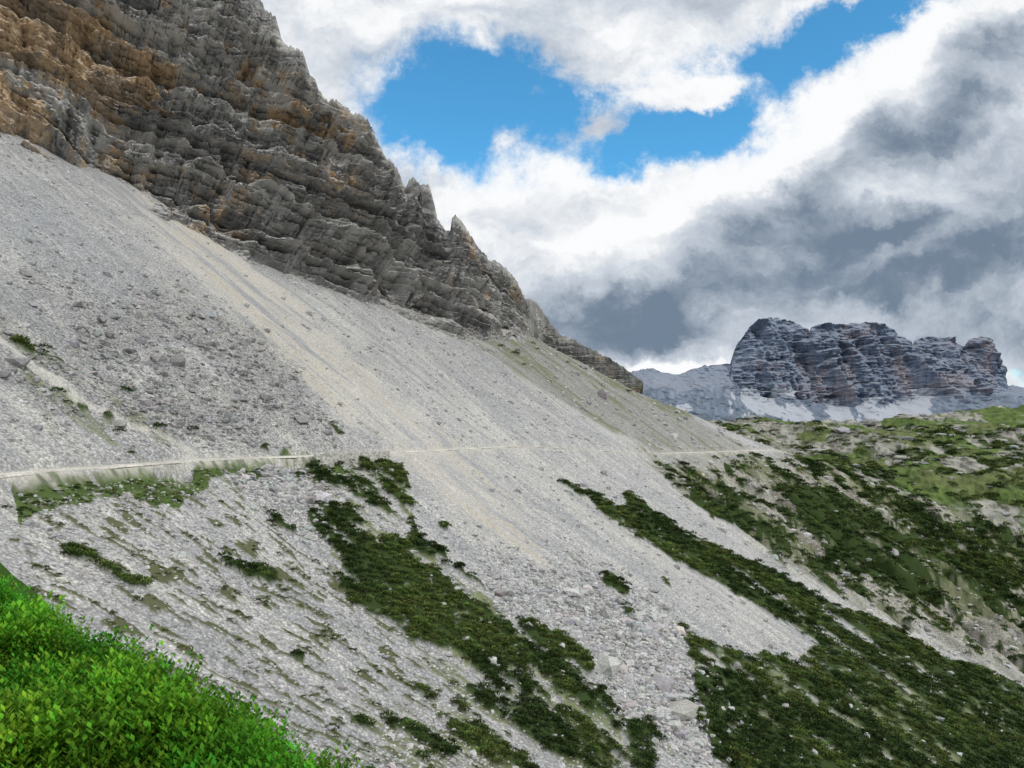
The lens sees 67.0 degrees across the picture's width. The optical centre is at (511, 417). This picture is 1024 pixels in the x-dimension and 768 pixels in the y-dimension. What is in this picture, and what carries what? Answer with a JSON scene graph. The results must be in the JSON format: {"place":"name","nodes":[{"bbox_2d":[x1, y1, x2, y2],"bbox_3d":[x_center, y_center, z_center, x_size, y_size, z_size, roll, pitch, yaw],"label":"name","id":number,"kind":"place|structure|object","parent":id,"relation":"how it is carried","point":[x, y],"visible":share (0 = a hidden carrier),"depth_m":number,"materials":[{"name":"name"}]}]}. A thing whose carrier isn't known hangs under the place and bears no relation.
{"place":"outdoors","nodes":[
{"label":"outdoors","id":0,"kind":"place"},
{"bbox_2d":[0,0,642,393],"bbox_3d":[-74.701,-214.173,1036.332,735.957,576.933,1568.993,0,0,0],"label":"rock cliff","id":1,"kind":"structure","parent":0,"point":[226,124],"depth_m":421.93,"materials":[{"name":"grey stone"}]},
{"bbox_2d":[0,131,1023,767],"bbox_3d":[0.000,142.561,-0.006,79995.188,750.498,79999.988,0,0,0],"label":"mountain terrain","id":2,"kind":"structure","parent":0,"point":[454,487],"depth_m":245.93,"materials":[{"name":"grey gravel"}]},
{"bbox_2d":[0,592,337,767],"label":"knoll grass","id":3,"kind":"structure","parent":2,"relation":"on","point":[79,753],"depth_m":7.06,"materials":[{"name":"green plant"}]},
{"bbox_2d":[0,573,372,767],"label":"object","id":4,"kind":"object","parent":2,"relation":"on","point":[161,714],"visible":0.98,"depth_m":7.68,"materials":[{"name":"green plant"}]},
{"bbox_2d":[314,451,391,466],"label":"stone retaining wall","id":5,"kind":"structure","parent":2,"relation":"on","point":[330,459],"depth_m":216.79,"materials":[{"name":"grey stone"}]},
{"bbox_2d":[0,446,778,477],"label":"hiking trail","id":6,"kind":"object","parent":2,"relation":"on","point":[10,474],"visible":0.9,"depth_m":171.94,"materials":[{"name":"grey gravel"}]},
{"bbox_2d":[0,133,1023,767],"bbox_3d":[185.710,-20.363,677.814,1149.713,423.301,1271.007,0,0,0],"label":"scree rocks","id":7,"kind":"object","parent":2,"relation":"on","point":[676,705],"visible":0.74,"depth_m":192.92,"materials":[{"name":"stone"}]},
{"bbox_2d":[2,333,1023,767],"bbox_3d":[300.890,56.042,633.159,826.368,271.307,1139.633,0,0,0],"label":"dwarf pine shrubs","id":8,"kind":"object","parent":2,"relation":"on","point":[854,753],"visible":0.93,"depth_m":231.84,"materials":[{"name":"green plant"}]},
{"bbox_2d":[33,249,1020,767],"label":"boulders","id":9,"kind":"object","parent":2,"relation":"on","point":[177,359],"visible":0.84,"depth_m":207.36,"materials":[{"name":"stone"}]},
{"bbox_2d":[260,0,1023,387],"label":"sky","id":10,"kind":"structure","parent":0,"point":[663,179],"materials":[{"name":"white"}]},
{"bbox_2d":[631,317,1023,422],"bbox_3d":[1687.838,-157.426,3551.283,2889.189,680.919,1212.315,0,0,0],"label":"distant mountain massif","id":11,"kind":"structure","parent":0,"point":[776,369],"depth_m":3631.93,"materials":[{"name":"grey stone"}]}
]}

